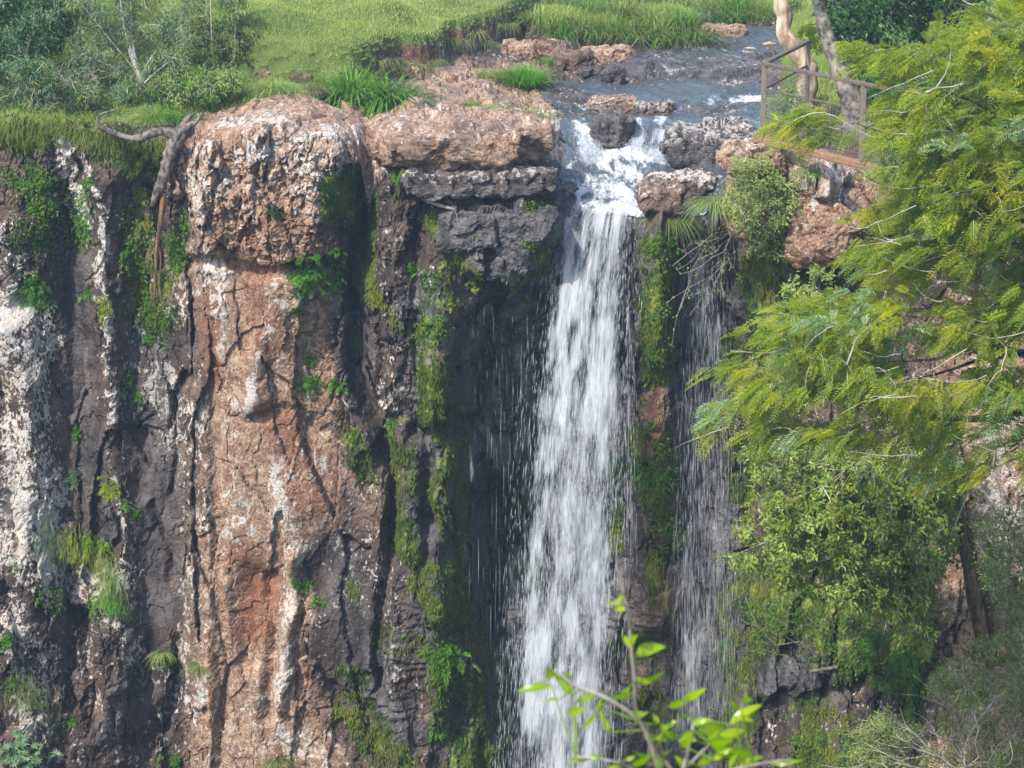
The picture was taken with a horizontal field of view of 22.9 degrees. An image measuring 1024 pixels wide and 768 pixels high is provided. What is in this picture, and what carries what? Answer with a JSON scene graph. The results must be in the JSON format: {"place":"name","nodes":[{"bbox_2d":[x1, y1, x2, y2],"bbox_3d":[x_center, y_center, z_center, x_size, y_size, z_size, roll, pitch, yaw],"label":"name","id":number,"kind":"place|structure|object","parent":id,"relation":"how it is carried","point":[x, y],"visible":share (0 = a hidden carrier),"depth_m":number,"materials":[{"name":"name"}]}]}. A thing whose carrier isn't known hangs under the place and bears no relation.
{"place":"outdoors","nodes":[
{"label":"outdoors","id":0,"kind":"place"},
{"bbox_2d":[0,9,1023,767],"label":"rock cliff","id":1,"kind":"structure","parent":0,"point":[218,453],"depth_m":44.26,"materials":[{"name":"stone"}]},
{"bbox_2d":[0,728,62,767],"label":"leafy shrub","id":2,"kind":"object","parent":1,"relation":"on","point":[14,750],"visible":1,"depth_m":43.67,"materials":[{"name":"green plant"}]},
{"bbox_2d":[11,269,51,308],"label":"fern clump","id":3,"kind":"object","parent":1,"relation":"attached to","point":[30,295],"visible":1,"depth_m":43.47,"materials":[{"name":"green plant"}]},
{"bbox_2d":[0,659,67,723],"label":"hanging tuft","id":4,"kind":"object","parent":1,"relation":"hanging from","point":[27,697],"visible":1,"depth_m":44.02,"materials":[{"name":"green plant"}]},
{"bbox_2d":[20,519,74,567],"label":"hanging tuft","id":5,"kind":"object","parent":1,"relation":"hanging from","point":[46,549],"visible":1,"depth_m":43.94,"materials":[{"name":"green plant"}]},
{"bbox_2d":[57,467,86,491],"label":"fern clump","id":6,"kind":"object","parent":1,"relation":"on","point":[71,478],"visible":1,"depth_m":44.30,"materials":[{"name":"green plant"}]},
{"bbox_2d":[44,520,120,588],"bbox_3d":[-7.599,3.018,44.295,1.422,1.360,0.747,-5,16,-19],"label":"hanging tuft","id":7,"kind":"object","parent":1,"relation":"hanging from","point":[85,555],"visible":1,"depth_m":44.24,"materials":[{"name":"green plant"}]},
{"bbox_2d":[66,529,109,561],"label":"fern clump","id":8,"kind":"object","parent":1,"relation":"on","point":[92,541],"visible":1,"depth_m":44.42,"materials":[{"name":"green plant"}]},
{"bbox_2d":[94,295,114,326],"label":"fern clump","id":9,"kind":"object","parent":1,"relation":"on","point":[101,304],"visible":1,"depth_m":43.31,"materials":[{"name":"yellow plant"}]},
{"bbox_2d":[94,470,120,503],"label":"fern clump","id":10,"kind":"object","parent":1,"relation":"on","point":[106,490],"visible":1,"depth_m":44.25,"materials":[{"name":"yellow plant"}]},
{"bbox_2d":[81,540,139,621],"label":"hanging tuft","id":11,"kind":"object","parent":1,"relation":"hanging from","point":[109,584],"visible":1,"depth_m":44.28,"materials":[{"name":"green plant"}]},
{"bbox_2d":[95,591,131,629],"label":"hanging tuft","id":12,"kind":"object","parent":1,"relation":"hanging from","point":[110,604],"visible":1,"depth_m":44.17,"materials":[{"name":"green plant"}]},
{"bbox_2d":[95,108,201,306],"bbox_3d":[-6.085,-2.963,42.917,1.761,3.544,0.584,0,15,0],"label":"root","id":13,"kind":"object","parent":1,"relation":"on","point":[180,134],"visible":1,"depth_m":42.47,"materials":[{"name":"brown wood"}]},
{"bbox_2d":[144,650,176,669],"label":"grass tussock","id":14,"kind":"object","parent":1,"relation":"on","point":[159,655],"depth_m":44.78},
{"bbox_2d":[255,752,298,767],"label":"grass tussock","id":15,"kind":"object","parent":1,"relation":"on","point":[279,762],"depth_m":44.64,"materials":[{"name":"green plant"}]},
{"bbox_2d":[287,573,312,593],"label":"fern clump","id":16,"kind":"object","parent":1,"relation":"on","point":[294,586],"visible":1,"depth_m":44.18,"materials":[{"name":"green plant"}]},
{"bbox_2d":[284,244,330,298],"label":"fern clump","id":17,"kind":"object","parent":1,"relation":"on","point":[304,276],"visible":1,"depth_m":42.62,"materials":[{"name":"green plant"}]},
{"bbox_2d":[293,374,324,396],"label":"fern clump","id":18,"kind":"object","parent":1,"relation":"attached to","point":[308,383],"visible":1,"depth_m":43.47,"materials":[{"name":"green plant"}]},
{"bbox_2d":[321,257,346,301],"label":"fern clump","id":19,"kind":"object","parent":1,"relation":"on","point":[333,286],"visible":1,"depth_m":43.13,"materials":[{"name":"green plant"}]},
{"bbox_2d":[428,704,449,741],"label":"fern clump","id":20,"kind":"object","parent":1,"relation":"on","point":[444,733],"visible":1,"depth_m":44.79,"materials":[{"name":"green plant"}]},
{"bbox_2d":[419,634,480,685],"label":"fern clump","id":21,"kind":"object","parent":1,"relation":"on","point":[442,653],"visible":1,"depth_m":44.35,"materials":[{"name":"green plant"}]},
{"bbox_2d":[0,102,925,767],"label":"moss","id":22,"kind":"object","parent":1,"relation":"attached to","point":[658,508],"visible":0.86,"depth_m":44.20,"materials":[{"name":"plant"}]},
{"bbox_2d":[434,202,504,254],"bbox_3d":[-0.707,-2.617,42.684,1.228,0.888,0.931,0,15,0],"label":"boulder","id":23,"kind":"object","parent":1,"relation":"on","point":[480,222],"visible":0.96,"depth_m":42.35,"materials":[{"name":"stone"}]},
{"bbox_2d":[400,157,559,201],"bbox_3d":[-0.595,-3.544,43.120,2.802,0.608,1.776,-2,15,-8],"label":"boulder","id":24,"kind":"object","parent":1,"relation":"on","point":[541,177],"visible":0.72,"depth_m":42.38,"materials":[{"name":"stone"}]},
{"bbox_2d":[365,103,555,171],"bbox_3d":[-0.889,-4.169,43.206,3.267,1.117,2.303,0,15,0],"label":"boulder","id":25,"kind":"object","parent":24,"relation":"on","point":[450,137],"visible":0.97,"depth_m":42.39,"materials":[{"name":"stone"}]},
{"bbox_2d":[0,144,961,767],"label":"creeping leaves","id":26,"kind":"object","parent":1,"relation":"on","point":[84,226],"visible":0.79,"depth_m":43.51,"materials":[{"name":"plant"}]},
{"bbox_2d":[466,241,539,280],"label":"boulder","id":27,"kind":"object","parent":1,"relation":"on","point":[499,258],"visible":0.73,"depth_m":42.57,"materials":[{"name":"stone"}]},
{"bbox_2d":[492,482,536,524],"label":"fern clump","id":28,"kind":"object","parent":1,"relation":"on","point":[516,508],"visible":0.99,"depth_m":45.89,"materials":[{"name":"green plant"}]},
{"bbox_2d":[500,38,540,59],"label":"boulder","id":29,"kind":"object","parent":1,"relation":"on","point":[525,49],"visible":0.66,"depth_m":51.72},
{"bbox_2d":[481,60,568,89],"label":"grass tussock","id":30,"kind":"object","parent":1,"relation":"on","point":[528,78],"depth_m":49.30,"materials":[{"name":"green plant"}]},
{"bbox_2d":[493,203,559,247],"bbox_3d":[0.194,-2.671,42.792,1.254,0.752,0.870,3,15,10],"label":"boulder","id":31,"kind":"object","parent":1,"relation":"on","point":[540,226],"visible":0.91,"depth_m":42.43,"materials":[{"name":"stone"}]},
{"bbox_2d":[535,38,567,56],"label":"boulder","id":32,"kind":"object","parent":1,"relation":"on","point":[548,46],"visible":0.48,"depth_m":52.01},
{"bbox_2d":[500,208,641,767],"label":"waterfall","id":33,"kind":"structure","parent":1,"relation":"attached to","point":[540,644],"depth_m":43.69,"materials":[{"name":"white liquid"}]},
{"bbox_2d":[601,503,627,553],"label":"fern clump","id":34,"kind":"object","parent":1,"relation":"on","point":[616,535],"visible":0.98,"depth_m":46.39,"materials":[{"name":"green plant"}]},
{"bbox_2d":[601,447,631,491],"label":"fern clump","id":35,"kind":"object","parent":1,"relation":"on","point":[614,462],"visible":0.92,"depth_m":45.83,"materials":[{"name":"green plant"}]},
{"bbox_2d":[632,464,662,498],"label":"fern clump","id":36,"kind":"object","parent":1,"relation":"on","point":[644,476],"visible":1,"depth_m":45.32,"materials":[{"name":"green plant"}]},
{"bbox_2d":[635,179,685,215],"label":"boulder","id":37,"kind":"object","parent":1,"relation":"on","point":[665,196],"visible":0.99,"depth_m":43.20,"materials":[{"name":"stone"}]},
{"bbox_2d":[649,227,681,266],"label":"fern clump","id":38,"kind":"object","parent":1,"relation":"on","point":[671,245],"visible":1,"depth_m":43.29,"materials":[{"name":"green plant"}]},
{"bbox_2d":[631,208,710,256],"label":"grass tussock","id":39,"kind":"object","parent":1,"relation":"on","point":[675,220],"depth_m":43.38,"materials":[{"name":"green plant"}]},
{"bbox_2d":[666,222,744,346],"bbox_3d":[3.326,-1.746,43.237,1.099,2.269,1.380,6,16,21],"label":"bare shrub","id":40,"kind":"object","parent":1,"relation":"on","point":[723,262],"visible":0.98,"depth_m":43.10,"materials":[{"name":"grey plant"}]},
{"bbox_2d":[671,249,742,711],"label":"waterfall","id":41,"kind":"structure","parent":1,"relation":"on","point":[688,665],"depth_m":45.15,"materials":[{"name":"white liquid"}]},
{"bbox_2d":[675,193,746,237],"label":"grass tussock","id":42,"kind":"object","parent":1,"relation":"on","point":[703,203],"depth_m":42.29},
{"bbox_2d":[716,137,794,181],"bbox_3d":[4.060,-3.738,42.087,1.320,0.739,1.367,0,15,0],"label":"boulder","id":43,"kind":"object","parent":1,"relation":"on","point":[739,148],"visible":0.71,"depth_m":41.65,"materials":[{"name":"stone"}]},
{"bbox_2d":[721,184,791,248],"bbox_3d":[4.242,-2.856,42.703,1.452,1.184,1.498,0,15,0],"label":"boulder","id":44,"kind":"object","parent":1,"relation":"on","point":[731,227],"visible":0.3,"depth_m":42.14,"materials":[{"name":"stone"}]},
{"bbox_2d":[714,152,807,263],"bbox_3d":[4.049,-2.866,41.551,1.524,2.035,1.567,0,15,0],"label":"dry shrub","id":45,"kind":"object","parent":1,"relation":"on","point":[762,204],"visible":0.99,"depth_m":41.37,"materials":[{"name":"green plant"}]},
{"bbox_2d":[693,569,830,706],"bbox_3d":[4.548,4.558,44.385,3.003,2.938,1.498,0,15,0],"label":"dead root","id":46,"kind":"object","parent":1,"relation":"on","point":[804,645],"visible":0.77,"depth_m":43.85,"materials":[{"name":"brown wood"}]},
{"bbox_2d":[758,83,806,133],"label":"leafy bush","id":47,"kind":"object","parent":1,"relation":"on","point":[788,98],"visible":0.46,"depth_m":43.06,"materials":[{"name":"green plant"}]},
{"bbox_2d":[793,21,822,57],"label":"yellow bush","id":48,"kind":"object","parent":1,"relation":"on","point":[814,41],"visible":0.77,"depth_m":46.38,"materials":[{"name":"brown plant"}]},
{"bbox_2d":[776,261,843,312],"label":"leafy bush","id":49,"kind":"object","parent":1,"relation":"on","point":[787,289],"visible":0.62,"depth_m":41.24,"materials":[{"name":"green plant"}]},
{"bbox_2d":[779,197,864,268],"bbox_3d":[5.175,-2.616,41.997,1.374,1.498,1.508,0,15,0],"label":"boulder","id":50,"kind":"object","parent":1,"relation":"on","point":[817,237],"visible":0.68,"depth_m":41.44,"materials":[{"name":"stone"}]},
{"bbox_2d":[676,0,1023,526],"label":"feathery tree","id":51,"kind":"object","parent":1,"relation":"on","point":[942,185],"visible":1,"depth_m":31.92,"materials":[{"name":"green plant"}]},
{"bbox_2d":[787,406,928,545],"bbox_3d":[5.097,1.112,37.044,2.187,2.421,1.231,-5,16,-16],"label":"bare shrub","id":52,"kind":"object","parent":1,"relation":"on","point":[865,469],"visible":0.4,"depth_m":37.07,"materials":[{"name":"brown plant"}]},
{"bbox_2d":[715,437,1011,669],"bbox_3d":[5.781,2.653,39.414,5.234,4.559,3.385,-6,16,-22],"label":"pale leaved tree","id":53,"kind":"object","parent":1,"relation":"on","point":[908,599],"visible":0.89,"depth_m":38.66,"materials":[{"name":"green plant"}]},
{"bbox_2d":[850,627,884,683],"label":"fern clump","id":54,"kind":"object","parent":1,"relation":"attached to","point":[871,660],"visible":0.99,"depth_m":43.48,"materials":[{"name":"green plant"}]},
{"bbox_2d":[839,704,939,767],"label":"scrub bush","id":55,"kind":"object","parent":1,"relation":"on","point":[881,726],"visible":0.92,"depth_m":39.18,"materials":[{"name":"green plant"}]},
{"bbox_2d":[882,667,918,706],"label":"fern clump","id":56,"kind":"object","parent":1,"relation":"attached to","point":[891,686],"visible":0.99,"depth_m":43.09,"materials":[{"name":"green plant"}]},
{"bbox_2d":[885,629,944,683],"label":"fern clump","id":57,"kind":"object","parent":1,"relation":"attached to","point":[905,656],"visible":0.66,"depth_m":42.69,"materials":[{"name":"green plant"}]},
{"bbox_2d":[820,659,1022,767],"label":"bare shrub","id":58,"kind":"object","parent":1,"relation":"on","point":[944,756],"visible":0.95,"depth_m":38.72,"materials":[{"name":"brown plant"}]},
{"bbox_2d":[902,358,1023,552],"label":"bare shrub","id":59,"kind":"object","parent":1,"relation":"on","point":[997,475],"visible":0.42,"depth_m":39.72,"materials":[{"name":"brown plant"}]},
{"bbox_2d":[921,614,1023,730],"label":"scrub bush","id":60,"kind":"object","parent":1,"relation":"on","point":[937,682],"visible":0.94,"depth_m":38.84,"materials":[{"name":"green plant"}]},
{"bbox_2d":[924,672,1023,767],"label":"scrub bush","id":61,"kind":"object","parent":1,"relation":"on","point":[998,757],"visible":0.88,"depth_m":39.10,"materials":[{"name":"green plant"}]},
{"bbox_2d":[963,494,1023,647],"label":"scrub bush","id":62,"kind":"object","parent":1,"relation":"on","point":[992,582],"visible":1,"depth_m":38.48,"materials":[{"name":"green plant"}]},
{"bbox_2d":[0,0,1023,175],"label":"meadow","id":63,"kind":"structure","parent":0,"point":[263,54],"depth_m":47.66,"materials":[{"name":"plant"}]},
{"bbox_2d":[0,105,65,130],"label":"grass tussock","id":64,"kind":"object","parent":63,"relation":"on","point":[38,115],"depth_m":42.97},
{"bbox_2d":[0,0,81,80],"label":"wispy shrub","id":65,"kind":"object","parent":63,"relation":"on","point":[55,21],"visible":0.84,"depth_m":44.70,"materials":[{"name":"green plant"}]},
{"bbox_2d":[0,54,107,114],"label":"wispy shrub","id":66,"kind":"object","parent":63,"relation":"on","point":[36,72],"visible":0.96,"depth_m":43.50,"materials":[{"name":"green plant"}]},
{"bbox_2d":[0,54,113,104],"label":"bare shrub","id":67,"kind":"object","parent":63,"relation":"on","point":[81,80],"visible":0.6,"depth_m":43.70,"materials":[{"name":"grey plant"}]},
{"bbox_2d":[61,0,195,103],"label":"wispy shrub","id":68,"kind":"object","parent":63,"relation":"on","point":[165,46],"visible":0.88,"depth_m":44.60,"materials":[{"name":"green plant"}]},
{"bbox_2d":[121,105,181,127],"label":"grass tussock","id":69,"kind":"object","parent":63,"relation":"on","point":[156,115],"depth_m":43.43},
{"bbox_2d":[117,63,247,112],"bbox_3d":[-5.837,-5.093,44.711,2.412,1.218,2.109,0,15,0],"label":"wispy shrub","id":70,"kind":"object","parent":63,"relation":"on","point":[191,86],"visible":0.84,"depth_m":44.40,"materials":[{"name":"green plant"}]},
{"bbox_2d":[169,0,249,75],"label":"wispy shrub","id":71,"kind":"object","parent":63,"relation":"on","point":[213,54],"visible":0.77,"depth_m":46.96,"materials":[{"name":"green plant"}]},
{"bbox_2d":[242,76,312,100],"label":"grass tussock","id":72,"kind":"object","parent":63,"relation":"on","point":[274,84],"depth_m":44.63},
{"bbox_2d":[291,56,423,111],"bbox_3d":[-3.040,-5.462,46.135,3.152,0.927,2.752,0,15,0],"label":"grass tussock","id":73,"kind":"object","parent":63,"relation":"on","point":[342,86],"depth_m":45.84,"materials":[{"name":"plant"}]},
{"bbox_2d":[331,71,453,119],"bbox_3d":[-2.240,-5.191,46.078,2.732,0.985,3.057,0,15,0],"label":"grass tussock","id":74,"kind":"object","parent":63,"relation":"on","point":[387,101],"depth_m":45.76,"materials":[{"name":"plant"}]},
{"bbox_2d":[395,63,422,79],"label":"boulder","id":75,"kind":"object","parent":63,"relation":"on","point":[416,71],"visible":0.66,"depth_m":48.50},
{"bbox_2d":[510,2,574,31],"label":"grass tussock","id":76,"kind":"object","parent":63,"relation":"on","point":[539,18],"depth_m":53.31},
{"bbox_2d":[520,8,612,48],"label":"grass tussock","id":77,"kind":"object","parent":63,"relation":"on","point":[549,34],"depth_m":53.10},
{"bbox_2d":[535,10,615,39],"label":"grass tussock","id":78,"kind":"object","parent":63,"relation":"on","point":[589,24],"depth_m":53.46,"materials":[{"name":"green plant"}]},
{"bbox_2d":[558,0,613,20],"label":"grass tussock","id":79,"kind":"object","parent":63,"relation":"on","point":[591,6],"depth_m":54.61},
{"bbox_2d":[560,11,652,46],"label":"grass tussock","id":80,"kind":"object","parent":63,"relation":"on","point":[602,38],"depth_m":53.48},
{"bbox_2d":[582,11,649,42],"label":"grass tussock","id":81,"kind":"object","parent":63,"relation":"on","point":[616,27],"depth_m":53.61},
{"bbox_2d":[585,0,667,24],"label":"grass tussock","id":82,"kind":"object","parent":63,"relation":"on","point":[622,8],"depth_m":54.30,"materials":[{"name":"green plant"}]},
{"bbox_2d":[598,15,679,52],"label":"grass tussock","id":83,"kind":"object","parent":63,"relation":"on","point":[629,36],"depth_m":53.60,"materials":[{"name":"green plant"}]},
{"bbox_2d":[607,0,693,30],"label":"grass tussock","id":84,"kind":"object","parent":63,"relation":"on","point":[652,16],"depth_m":54.10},
{"bbox_2d":[622,20,688,47],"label":"grass tussock","id":85,"kind":"object","parent":63,"relation":"on","point":[652,35],"depth_m":53.66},
{"bbox_2d":[627,15,726,50],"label":"grass tussock","id":86,"kind":"object","parent":63,"relation":"on","point":[669,38],"depth_m":53.70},
{"bbox_2d":[640,0,738,47],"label":"grass tussock","id":87,"kind":"object","parent":63,"relation":"on","point":[686,19],"depth_m":54.11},
{"bbox_2d":[660,22,733,51],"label":"grass tussock","id":88,"kind":"object","parent":63,"relation":"on","point":[703,38],"depth_m":54.01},
{"bbox_2d":[661,0,735,22],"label":"grass tussock","id":89,"kind":"object","parent":63,"relation":"on","point":[697,3],"depth_m":56.20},
{"bbox_2d":[699,0,748,22],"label":"grass tussock","id":90,"kind":"object","parent":63,"relation":"on","point":[712,9],"depth_m":56.87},
{"bbox_2d":[703,1,771,23],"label":"grass tussock","id":91,"kind":"object","parent":63,"relation":"on","point":[731,16],"depth_m":56.78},
{"bbox_2d":[714,0,797,26],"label":"grass tussock","id":92,"kind":"object","parent":63,"relation":"on","point":[759,15],"depth_m":56.97,"materials":[{"name":"green plant"}]},
{"bbox_2d":[773,0,818,123],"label":"cream trunk tree","id":93,"kind":"object","parent":63,"relation":"on","point":[787,37],"visible":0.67,"depth_m":45.02,"materials":[{"name":"beige plant"}]},
{"bbox_2d":[856,54,933,149],"bbox_3d":[6.855,-4.846,44.158,1.874,2.081,2.777,0,15,0],"label":"leafy bush","id":94,"kind":"object","parent":63,"relation":"on","point":[874,92],"visible":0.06,"depth_m":43.59,"materials":[{"name":"green plant"}]},
{"bbox_2d":[811,0,990,137],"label":"dark leaved tree","id":95,"kind":"object","parent":63,"relation":"on","point":[859,19],"visible":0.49,"depth_m":44.41,"materials":[{"name":"green plant"}]},
{"bbox_2d":[539,20,781,219],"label":"riverbed","id":96,"kind":"structure","parent":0,"point":[639,66],"depth_m":50.97,"materials":[{"name":"stone"}]},
{"bbox_2d":[542,178,578,208],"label":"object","id":97,"kind":"object","parent":96,"relation":"on","point":[564,197],"visible":0.45,"depth_m":43.55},
{"bbox_2d":[552,48,594,70],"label":"boulder","id":98,"kind":"object","parent":96,"relation":"on","point":[567,59],"visible":0.87,"depth_m":50.64,"materials":[{"name":"stone"}]},
{"bbox_2d":[574,62,625,83],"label":"boulder","id":99,"kind":"object","parent":96,"relation":"on","point":[614,72],"visible":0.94,"depth_m":50.34,"materials":[{"name":"stone"}]},
{"bbox_2d":[581,43,634,64],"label":"boulder","id":100,"kind":"object","parent":96,"relation":"on","point":[606,54],"visible":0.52,"depth_m":52.11,"materials":[{"name":"stone"}]},
{"bbox_2d":[586,93,638,112],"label":"boulder","id":101,"kind":"object","parent":96,"relation":"on","point":[624,102],"visible":0.83,"depth_m":48.34,"materials":[{"name":"stone"}]},
{"bbox_2d":[589,109,636,148],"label":"boulder","id":102,"kind":"object","parent":96,"relation":"on","point":[610,128],"visible":0.86,"depth_m":46.32,"materials":[{"name":"stone"}]},
{"bbox_2d":[632,99,675,113],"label":"boulder","id":103,"kind":"object","parent":96,"relation":"on","point":[658,106],"visible":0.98,"depth_m":48.09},
{"bbox_2d":[646,168,717,204],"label":"boulder","id":104,"kind":"object","parent":96,"relation":"on","point":[698,181],"visible":0.49,"depth_m":44.44,"materials":[{"name":"stone"}]},
{"bbox_2d":[659,115,755,168],"bbox_3d":[3.583,-4.345,46.016,1.860,1.019,1.663,0,15,0],"label":"boulder","id":105,"kind":"object","parent":96,"relation":"on","point":[683,144],"visible":0.58,"depth_m":45.33,"materials":[{"name":"stone"}]},
{"bbox_2d":[698,22,747,36],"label":"boulder","id":106,"kind":"object","parent":96,"relation":"on","point":[737,30],"visible":0.69,"depth_m":55.19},
{"bbox_2d":[539,22,784,217],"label":"stream","id":107,"kind":"structure","parent":0,"point":[607,184],"depth_m":46.92,"materials":[{"name":"grey liquid"}]},
{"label":"lookout slope","id":108,"kind":"structure","parent":0,"visible":0},
{"bbox_2d":[517,570,803,767],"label":"young shrub","id":109,"kind":"object","parent":108,"relation":"on","point":[715,732],"visible":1,"depth_m":5.14,"materials":[{"name":"green plant"}]},
{"bbox_2d":[753,40,990,171],"bbox_3d":[5.261,-4.325,40.535,1.788,1.402,7.669,-4,15,-13],"label":"lookout fence","id":110,"kind":"object","parent":108,"relation":"on","point":[831,156],"visible":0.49,"depth_m":41.01,"materials":[{"name":"weathered wood"},{"name":"grey wire"}]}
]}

